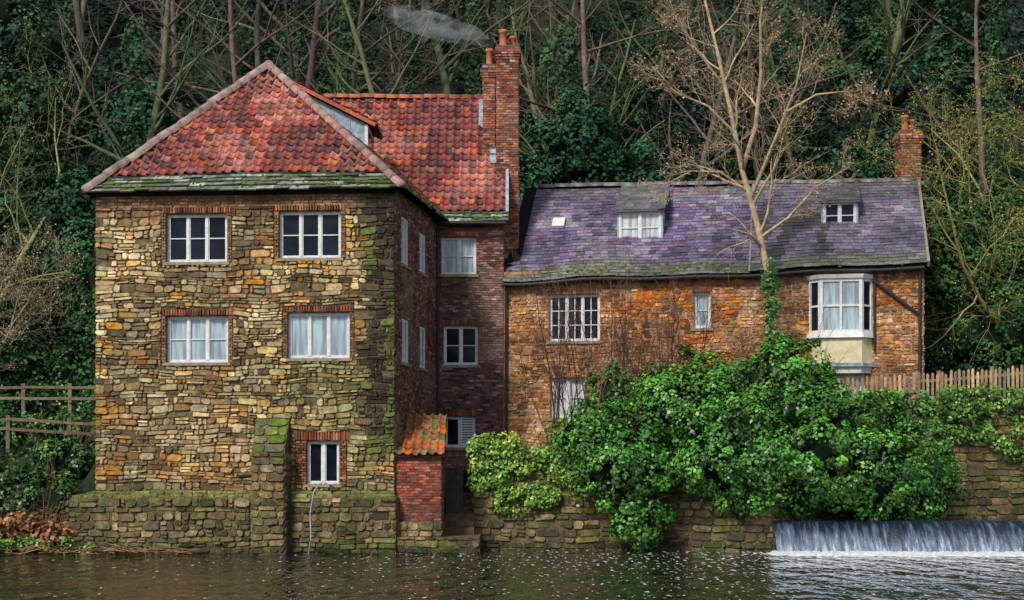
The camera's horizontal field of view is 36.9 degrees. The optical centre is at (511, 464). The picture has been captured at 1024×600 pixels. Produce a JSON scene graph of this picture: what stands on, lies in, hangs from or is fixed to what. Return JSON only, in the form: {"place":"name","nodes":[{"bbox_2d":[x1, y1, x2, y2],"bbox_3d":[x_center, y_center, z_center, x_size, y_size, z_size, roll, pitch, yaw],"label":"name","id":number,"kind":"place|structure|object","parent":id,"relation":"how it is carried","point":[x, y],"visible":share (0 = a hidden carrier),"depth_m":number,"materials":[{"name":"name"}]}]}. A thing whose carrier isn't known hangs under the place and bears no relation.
{"place":"outdoors","nodes":[
{"label":"outdoors","id":0,"kind":"place"},
{"bbox_2d":[494,45,520,271],"bbox_3d":[-0.149,-10.274,52.801,0.953,7.951,1.413,0,0,0],"label":"chimney","id":1,"kind":"object","parent":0,"point":[512,54],"depth_m":52.18,"materials":[{"name":"red brick"}]},
{"bbox_2d":[499,29,516,44],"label":"chimney pots","id":2,"kind":"object","parent":1,"relation":"on","point":[503,33],"visible":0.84,"depth_m":52.47,"materials":[{"name":"ceramic"}]},
{"bbox_2d":[504,193,519,258],"bbox_3d":[-0.130,-8.150,53.400,0.840,3.080,3.174,0,0,0],"label":"chimney flashing","id":3,"kind":"object","parent":1,"relation":"attached to","point":[505,256],"visible":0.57,"depth_m":54.04,"materials":[{"name":"grey metal"}]},
{"bbox_2d":[0,549,1023,599],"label":"river water","id":4,"kind":"structure","parent":0,"point":[507,574],"depth_m":35.72,"materials":[{"name":"brown liquid"}]},
{"bbox_2d":[2,544,198,554],"bbox_3d":[-11.883,2.455,44.280,5.644,0.326,1.088,0,0,0],"label":"driftwood","id":5,"kind":"object","parent":4,"relation":"on","point":[129,550],"visible":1,"depth_m":44.28,"materials":[{"name":"brown wood"}]},
{"bbox_2d":[251,418,289,553],"bbox_3d":[-7.050,1.010,44.907,0.970,4.780,0.770,0,0,4],"label":"buttress","id":6,"kind":"object","parent":4,"relation":"in","point":[286,443],"visible":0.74,"depth_m":44.54,"materials":[{"name":"stone"}]},
{"bbox_2d":[308,484,319,554],"bbox_3d":[-5.750,1.571,44.548,0.380,2.065,0.113,0,0,-20],"label":"hose","id":7,"kind":"object","parent":4,"relation":"on","point":[310,517],"visible":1,"depth_m":44.51,"materials":[{"name":"plastic"}]},
{"bbox_2d":[473,452,819,551],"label":"retaining wall","id":8,"kind":"structure","parent":4,"relation":"in","point":[556,524],"depth_m":47.00,"materials":[{"name":"brown stone"}]},
{"bbox_2d":[466,428,599,518],"bbox_3d":[0.905,0.264,46.999,4.713,2.814,0.813,0,0,5],"label":"wall ivy","id":9,"kind":"object","parent":8,"relation":"attached to","point":[491,470],"depth_m":46.92,"materials":[{"name":"green plant"}]},
{"bbox_2d":[470,452,822,551],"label":"stone blocks","id":10,"kind":"structure","parent":8,"relation":"on","point":[552,535],"depth_m":46.91,"materials":[{"name":"brown stone"}]},
{"bbox_2d":[766,550,1023,557],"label":"weir foam","id":11,"kind":"object","parent":4,"relation":"on","point":[926,554],"visible":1,"depth_m":43.95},
{"bbox_2d":[772,520,1023,551],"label":"weir waterfall","id":12,"kind":"structure","parent":4,"relation":"on","point":[908,535],"depth_m":45.06,"materials":[{"name":"liquid"}]},
{"bbox_2d":[822,400,1023,518],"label":"stone wall","id":13,"kind":"structure","parent":4,"relation":"in","point":[976,466],"depth_m":48.03,"materials":[{"name":"brown stone"}]},
{"bbox_2d":[838,387,955,469],"bbox_3d":[11.770,-1.000,47.283,4.036,2.799,0.870,0,0,-11],"label":"wall ivy","id":14,"kind":"object","parent":13,"relation":"attached to","point":[897,398],"depth_m":47.27,"materials":[{"name":"green plant"}]},
{"bbox_2d":[823,397,1023,518],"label":"stone blocks","id":15,"kind":"structure","parent":13,"relation":"on","point":[1000,495],"depth_m":47.99,"materials":[{"name":"brown stone"}]},
{"bbox_2d":[832,364,1023,405],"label":"picket fence","id":16,"kind":"object","parent":13,"relation":"on","point":[941,379],"visible":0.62,"depth_m":48.15,"materials":[{"name":"beige wood"}]},
{"bbox_2d":[938,381,1023,465],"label":"wall ivy","id":17,"kind":"object","parent":13,"relation":"attached to","point":[965,409],"depth_m":47.75,"materials":[{"name":"green plant"}]},
{"bbox_2d":[0,0,1023,552],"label":"ground","id":18,"kind":"structure","parent":0,"point":[88,478],"depth_m":75.43,"materials":[{"name":"green plant"}]},
{"bbox_2d":[0,479,79,549],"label":"dead bracken","id":19,"kind":"object","parent":18,"relation":"on","point":[18,523],"visible":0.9,"depth_m":45.43,"materials":[{"name":"brown plant"}]},
{"bbox_2d":[0,216,88,388],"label":"pale bare tree","id":20,"kind":"object","parent":18,"relation":"on","point":[17,297],"visible":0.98,"depth_m":52.68,"materials":[{"name":"brown plant"}]},
{"bbox_2d":[0,217,95,413],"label":"holly bush","id":21,"kind":"object","parent":18,"relation":"on","point":[80,365],"visible":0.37,"depth_m":54.25,"materials":[{"name":"green plant"}]},
{"bbox_2d":[0,398,95,534],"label":"river bank shrub","id":22,"kind":"object","parent":18,"relation":"on","point":[69,457],"visible":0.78,"depth_m":46.75,"materials":[{"name":"green plant"}]},
{"bbox_2d":[0,378,95,449],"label":"bank hedge","id":23,"kind":"object","parent":18,"relation":"on","point":[35,408],"visible":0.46,"depth_m":50.83,"materials":[{"name":"green plant"}]},
{"bbox_2d":[0,383,95,413],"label":"timber rail fence","id":24,"kind":"object","parent":18,"relation":"on","point":[24,398],"visible":0.57,"depth_m":51.77,"materials":[{"name":"brown wood"}]},
{"bbox_2d":[0,416,95,451],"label":"timber rail fence","id":25,"kind":"object","parent":18,"relation":"on","point":[9,429],"visible":0.67,"depth_m":49.28,"materials":[{"name":"brown wood"}]},
{"bbox_2d":[0,9,111,316],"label":"pale bare tree","id":26,"kind":"object","parent":18,"relation":"on","point":[34,236],"visible":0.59,"depth_m":59.41,"materials":[{"name":"brown plant"}]},
{"bbox_2d":[0,532,125,554],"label":"bank grass tufts","id":27,"kind":"object","parent":18,"relation":"on","point":[28,540],"visible":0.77,"depth_m":44.98,"materials":[{"name":"green plant"}]},
{"bbox_2d":[59,418,395,554],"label":"plinth and buttress stone","id":28,"kind":"structure","parent":18,"relation":"on","point":[260,439],"depth_m":44.99,"materials":[{"name":"brown stone"}]},
{"bbox_2d":[69,493,399,553],"bbox_3d":[-8.100,2.050,45.660,10.200,2.700,1.880,0,0,0],"label":"stone plinth","id":29,"kind":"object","parent":18,"relation":"on","point":[321,507],"visible":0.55,"depth_m":45.08,"materials":[{"name":"brown stone"}]},
{"bbox_2d":[96,188,435,492],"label":"stone wall","id":30,"kind":"structure","parent":18,"relation":"on","point":[297,287],"depth_m":45.32,"materials":[{"name":"brown stone"}]},
{"bbox_2d":[163,214,229,264],"bbox_3d":[-9.318,-6.660,45.461,1.990,1.520,0.270,0,0,4],"label":"casement window","id":31,"kind":"structure","parent":30,"relation":"attached to","point":[200,239],"depth_m":45.55,"materials":[{"name":"white paint"}]},
{"bbox_2d":[163,316,230,365],"bbox_3d":[-9.303,-3.665,45.460,2.020,1.470,0.270,0,0,4],"label":"casement window","id":32,"kind":"structure","parent":30,"relation":"attached to","point":[197,340],"depth_m":45.56,"materials":[{"name":"white paint"}]},
{"bbox_2d":[94,190,394,493],"bbox_3d":[-10.512,-2.728,48.966,7.021,10.668,14.775,0,0,-35],"label":"rubble stonework","id":33,"kind":"object","parent":30,"relation":"attached to","point":[105,286],"visible":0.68,"depth_m":45.28,"materials":[{"name":"stone"}]},
{"bbox_2d":[85,69,435,212],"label":"roof deck","id":34,"kind":"structure","parent":30,"relation":"on","point":[92,194],"depth_m":45.30,"materials":[{"name":"red tile"}]},
{"bbox_2d":[81,60,406,192],"bbox_3d":[-7.902,-10.549,50.903,9.674,5.001,12.591,0,0,0],"label":"hip and ridge tiles","id":35,"kind":"object","parent":34,"relation":"on","point":[373,158],"visible":0.89,"depth_m":46.94,"materials":[{"name":"ceramic"}]},
{"bbox_2d":[82,70,440,210],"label":"pantiles","id":36,"kind":"object","parent":34,"relation":"on","point":[293,119],"visible":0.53,"depth_m":46.57,"materials":[{"name":"tile"}]},
{"bbox_2d":[84,167,447,220],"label":"stone flag eaves","id":37,"kind":"object","parent":34,"relation":"attached to","point":[249,181],"visible":0.97,"depth_m":45.25,"materials":[{"name":"stone"}]},
{"bbox_2d":[285,74,382,139],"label":"dormer roof","id":38,"kind":"structure","parent":34,"relation":"on","point":[375,129],"depth_m":49.55,"materials":[{"name":"ceramic"}]},
{"bbox_2d":[311,96,373,149],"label":"dormer cheeks and window","id":39,"kind":"object","parent":34,"relation":"on","point":[360,130],"visible":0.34,"depth_m":49.70,"materials":[{"name":"white paint"}]},
{"bbox_2d":[423,206,507,220],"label":"stone flag eaves","id":40,"kind":"object","parent":34,"relation":"attached to","point":[475,215],"visible":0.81,"depth_m":50.85,"materials":[{"name":"stone"}]},
{"bbox_2d":[434,221,505,224],"bbox_3d":[-1.400,-7.970,50.620,2.401,0.140,0.120,0,0,0],"label":"gutter","id":41,"kind":"object","parent":34,"relation":"attached to","point":[473,222],"visible":1,"depth_m":50.57,"materials":[{"name":"metal"}]},
{"bbox_2d":[161,193,436,492],"bbox_3d":[-5.195,-3.201,46.450,9.662,9.603,4.364,0,0,-35],"label":"brickwork","id":42,"kind":"object","parent":30,"relation":"attached to","point":[328,435],"visible":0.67,"depth_m":45.76,"materials":[{"name":"brick"}]},
{"bbox_2d":[436,226,438,414],"bbox_3d":[-2.470,-4.150,50.900,0.092,7.500,0.092,0,0,23],"label":"drainpipe","id":43,"kind":"object","parent":42,"relation":"attached to","point":[437,320],"visible":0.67,"depth_m":50.86,"materials":[{"name":"metal"}]},
{"bbox_2d":[276,211,343,260],"bbox_3d":[-5.940,-6.725,45.233,2.000,1.470,0.270,0,0,4],"label":"casement window","id":44,"kind":"structure","parent":30,"relation":"attached to","point":[304,236],"depth_m":45.33,"materials":[{"name":"white paint"}]},
{"bbox_2d":[284,313,351,360],"bbox_3d":[-5.681,-3.760,45.215,2.000,1.440,0.270,0,0,4],"label":"casement window","id":45,"kind":"structure","parent":30,"relation":"attached to","point":[326,336],"depth_m":45.31,"materials":[{"name":"white paint"}]},
{"bbox_2d":[303,441,341,486],"bbox_3d":[-5.556,-0.020,45.207,1.130,1.360,0.270,0,0,4],"label":"casement window","id":46,"kind":"structure","parent":30,"relation":"attached to","point":[322,462],"depth_m":45.30,"materials":[{"name":"white paint"}]},
{"bbox_2d":[401,216,411,270],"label":"side window","id":47,"kind":"structure","parent":30,"relation":"attached to","point":[404,241],"depth_m":46.40,"materials":[{"name":"white paint"}]},
{"bbox_2d":[401,318,411,366],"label":"side window","id":48,"kind":"structure","parent":30,"relation":"attached to","point":[404,362],"depth_m":46.40,"materials":[{"name":"white paint"}]},
{"bbox_2d":[418,232,428,278],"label":"side window","id":49,"kind":"structure","parent":30,"relation":"attached to","point":[422,254],"depth_m":48.79,"materials":[{"name":"white paint"}]},
{"bbox_2d":[419,326,428,371],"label":"side window","id":50,"kind":"structure","parent":30,"relation":"attached to","point":[422,349],"depth_m":48.95,"materials":[{"name":"white paint"}]},
{"bbox_2d":[349,100,507,222],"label":"roof deck","id":51,"kind":"structure","parent":30,"relation":"on","point":[370,115],"depth_m":53.49,"materials":[{"name":"red tile"}]},
{"bbox_2d":[323,93,505,211],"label":"pantiles","id":52,"kind":"object","parent":51,"relation":"on","point":[442,181],"visible":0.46,"depth_m":53.15,"materials":[{"name":"tile"}]},
{"bbox_2d":[480,64,495,155],"bbox_3d":[-0.784,-11.850,53.350,0.610,3.901,1.093,0,0,0],"label":"chimney","id":53,"kind":"object","parent":52,"relation":"on","point":[487,71],"depth_m":52.89,"materials":[{"name":"red brick"}]},
{"bbox_2d":[485,48,492,63],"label":"chimney pots","id":54,"kind":"object","parent":53,"relation":"on","point":[489,55],"visible":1,"depth_m":53.10,"materials":[{"name":"ceramic"}]},
{"bbox_2d":[479,99,508,214],"bbox_3d":[-0.640,-10.658,52.791,1.060,4.760,4.034,0,0,0],"label":"lead flashing","id":55,"kind":"object","parent":52,"relation":"attached to","point":[492,157],"visible":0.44,"depth_m":52.56,"materials":[{"name":"grey metal"}]},
{"bbox_2d":[396,468,480,553],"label":"stone quay","id":56,"kind":"structure","parent":18,"relation":"on","point":[453,532],"depth_m":44.98,"materials":[{"name":"brown stone"}]},
{"bbox_2d":[394,413,446,521],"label":"brick outhouse","id":57,"kind":"structure","parent":56,"relation":"on","point":[419,452],"depth_m":45.10,"materials":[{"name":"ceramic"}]},
{"bbox_2d":[437,224,503,495],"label":"brick wall","id":58,"kind":"structure","parent":18,"relation":"on","point":[442,300],"depth_m":51.00,"materials":[{"name":"brick"}]},
{"bbox_2d":[439,238,478,276],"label":"casement window","id":59,"kind":"structure","parent":58,"relation":"attached to","point":[458,257],"depth_m":51.18,"materials":[{"name":"white paint"}]},
{"bbox_2d":[445,416,474,449],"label":"casement window","id":60,"kind":"structure","parent":58,"relation":"attached to","point":[453,433],"depth_m":51.14,"materials":[{"name":"white paint"}]},
{"bbox_2d":[461,420,472,444],"bbox_3d":[-1.495,-1.080,51.150,0.390,0.820,0.040,0,0,0],"label":"louvred shutter","id":61,"kind":"object","parent":60,"relation":"attached to","point":[466,421],"visible":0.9,"depth_m":51.13,"materials":[{"name":"white paint"}]},
{"bbox_2d":[441,326,479,367],"bbox_3d":[-1.700,-3.920,51.065,1.300,1.400,0.270,0,0,0],"label":"casement window","id":62,"kind":"structure","parent":58,"relation":"attached to","point":[460,346],"depth_m":51.18,"materials":[{"name":"white paint"}]},
{"bbox_2d":[439,224,502,497],"bbox_3d":[-1.401,-5.818,54.916,2.301,13.837,7.957,0,0,0],"label":"brickwork","id":63,"kind":"object","parent":58,"relation":"attached to","point":[484,332],"visible":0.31,"depth_m":50.98,"materials":[{"name":"brick"}]},
{"bbox_2d":[0,0,1016,345],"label":"evergreen trees","id":64,"kind":"object","parent":18,"relation":"on","point":[62,202],"visible":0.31,"depth_m":64.30,"materials":[{"name":"green plant"}]},
{"bbox_2d":[0,0,1023,373],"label":"woodland undergrowth","id":65,"kind":"object","parent":18,"relation":"on","point":[842,16],"visible":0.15,"depth_m":73.77,"materials":[{"name":"green plant"}]},
{"bbox_2d":[19,0,1023,201],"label":"woodland trees","id":66,"kind":"object","parent":18,"relation":"on","point":[406,61],"visible":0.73,"depth_m":64.55,"materials":[{"name":"brown plant"}]},
{"bbox_2d":[519,79,702,206],"bbox_3d":[3.671,-11.484,60.417,8.818,6.844,4.340,0,0,-24],"label":"holly bush","id":67,"kind":"object","parent":18,"relation":"on","point":[580,149],"visible":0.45,"depth_m":59.31,"materials":[{"name":"green plant"}]},
{"bbox_2d":[494,222,847,445],"bbox_3d":[4.901,-4.069,47.355,10.919,6.963,5.112,0,0,0],"label":"bare shrub","id":68,"kind":"object","parent":18,"relation":"on","point":[568,363],"visible":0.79,"depth_m":47.17,"materials":[{"name":"brown plant"}]},
{"bbox_2d":[502,115,929,452],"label":"slate roofed cottage","id":69,"kind":"structure","parent":18,"relation":"on","point":[859,258],"depth_m":50.51,"materials":[{"name":"stone"}]},
{"bbox_2d":[505,287,506,440],"bbox_3d":[-0.200,-3.250,50.880,0.083,5.700,0.083,0,0,-22],"label":"drainpipe","id":70,"kind":"object","parent":69,"relation":"attached to","point":[506,361],"visible":0.67,"depth_m":50.84,"materials":[{"name":"metal"}]},
{"bbox_2d":[548,378,583,420],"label":"cottage window","id":71,"kind":"structure","parent":69,"relation":"in","point":[566,405],"depth_m":50.78,"materials":[{"name":"white paint"}]},
{"bbox_2d":[546,294,601,343],"bbox_3d":[2.061,-4.800,50.645,1.860,1.640,0.270,0,0,11],"label":"cottage window","id":72,"kind":"structure","parent":69,"relation":"in","point":[585,307],"depth_m":50.73,"materials":[{"name":"white paint"}]},
{"bbox_2d":[619,211,660,237],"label":"dormer window","id":73,"kind":"structure","parent":69,"relation":"in","point":[640,224],"depth_m":51.70,"materials":[{"name":"white paint"}]},
{"bbox_2d":[691,292,712,330],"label":"small window","id":74,"kind":"structure","parent":69,"relation":"in","point":[701,295],"depth_m":49.98,"materials":[{"name":"white paint"}]},
{"bbox_2d":[823,202,855,226],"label":"dormer window","id":75,"kind":"structure","parent":69,"relation":"in","point":[843,211],"depth_m":50.73,"materials":[{"name":"white paint"}]},
{"bbox_2d":[806,273,874,373],"bbox_3d":[10.438,-4.460,48.764,2.200,3.120,0.571,0,0,11],"label":"oriel bay window","id":76,"kind":"structure","parent":69,"relation":"in","point":[850,302],"depth_m":48.62,"materials":[{"name":"white paint"}]},
{"bbox_2d":[834,374,864,398],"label":"lower window","id":77,"kind":"structure","parent":69,"relation":"in","point":[855,376],"depth_m":48.96,"materials":[{"name":"white paint"}]},
{"bbox_2d":[925,268,1023,293],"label":"overhead wires","id":78,"kind":"object","parent":69,"relation":"attached to","point":[974,277],"visible":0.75,"depth_m":49.44,"materials":[{"name":"metal"}]},
{"bbox_2d":[541,313,969,551],"bbox_3d":[7.408,-0.960,46.574,13.087,7.418,4.897,0,0,0],"label":"riverside shrub","id":79,"kind":"object","parent":18,"relation":"on","point":[734,434],"visible":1,"depth_m":45.59,"materials":[{"name":"green plant"}]},
{"bbox_2d":[626,0,890,357],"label":"riverside bare tree","id":80,"kind":"object","parent":18,"relation":"on","point":[769,284],"visible":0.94,"depth_m":47.13,"materials":[{"name":"brown plant"}]},
{"bbox_2d":[828,52,1023,385],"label":"lichen tree","id":81,"kind":"object","parent":18,"relation":"on","point":[993,316],"visible":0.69,"depth_m":52.67,"materials":[{"name":"green plant"}]},
{"bbox_2d":[921,150,1023,400],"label":"ivy bank","id":82,"kind":"structure","parent":18,"relation":"on","point":[960,357],"depth_m":53.57,"materials":[{"name":"green plant"}]},
{"bbox_2d":[967,93,1023,322],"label":"lichen tree","id":83,"kind":"object","parent":18,"relation":"on","point":[1014,203],"visible":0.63,"depth_m":53.34,"materials":[{"name":"green plant"}]},
{"bbox_2d":[818,518,1023,520],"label":"mill pool water","id":84,"kind":"structure","parent":0,"point":[1020,519],"depth_m":46.80,"materials":[{"name":"black liquid"}]}
]}

